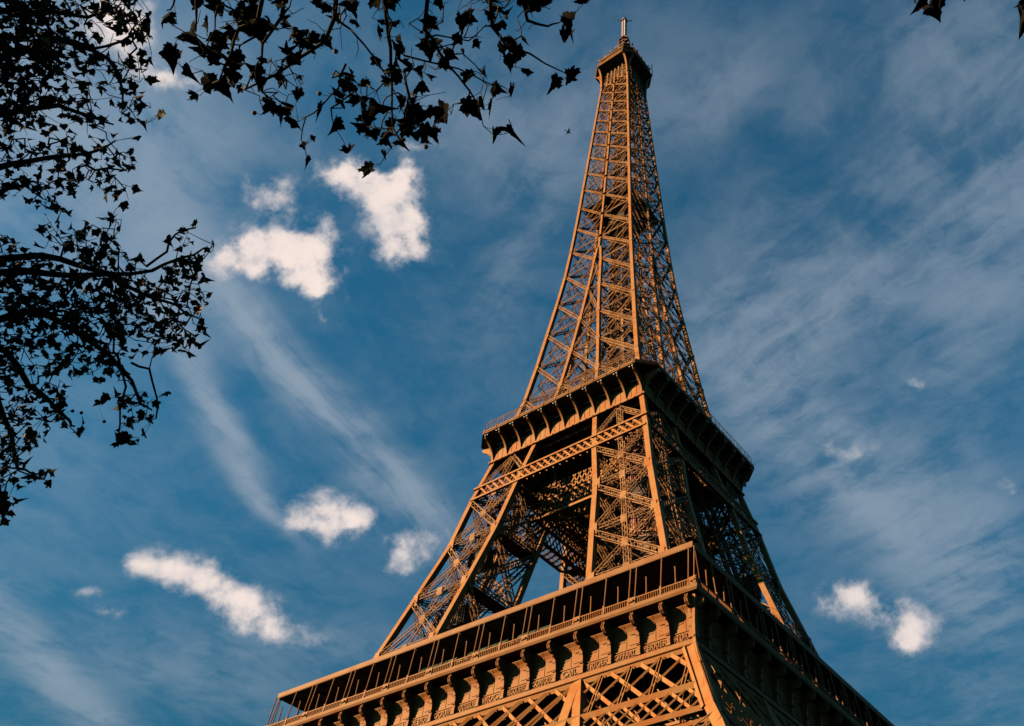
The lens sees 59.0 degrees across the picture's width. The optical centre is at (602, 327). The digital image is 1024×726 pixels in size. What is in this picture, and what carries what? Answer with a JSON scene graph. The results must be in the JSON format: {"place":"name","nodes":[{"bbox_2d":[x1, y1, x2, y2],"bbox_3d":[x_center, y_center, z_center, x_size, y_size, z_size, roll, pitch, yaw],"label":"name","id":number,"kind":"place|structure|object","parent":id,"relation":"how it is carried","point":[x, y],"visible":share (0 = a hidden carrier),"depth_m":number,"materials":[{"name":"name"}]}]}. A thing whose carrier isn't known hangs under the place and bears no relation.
{"place":"outdoors","nodes":[
{"label":"outdoors","id":0,"kind":"place"},
{"bbox_2d":[0,0,1023,725],"label":"sky","id":1,"kind":"structure","parent":0,"point":[841,182],"materials":[{"name":"blue"}]},
{"label":"ground","id":2,"kind":"structure","parent":0,"visible":0},
{"bbox_2d":[0,0,215,525],"bbox_3d":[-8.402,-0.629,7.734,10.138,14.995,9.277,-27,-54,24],"label":"plane tree","id":3,"kind":"object","parent":2,"relation":"on","point":[41,52],"visible":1,"depth_m":10.06,"materials":[{"name":"black plant"}]},
{"bbox_2d":[266,16,893,725],"bbox_3d":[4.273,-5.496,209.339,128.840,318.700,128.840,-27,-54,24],"label":"lattice tower","id":4,"kind":"structure","parent":2,"relation":"on","point":[638,466],"depth_m":141.58,"materials":[{"name":"metal"}]},
{"bbox_2d":[158,0,1023,177],"bbox_3d":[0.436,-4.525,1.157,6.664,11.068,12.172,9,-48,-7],"label":"plane tree","id":5,"kind":"object","parent":2,"relation":"on","point":[249,21],"visible":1,"depth_m":5.54,"materials":[{"name":"black plant"}]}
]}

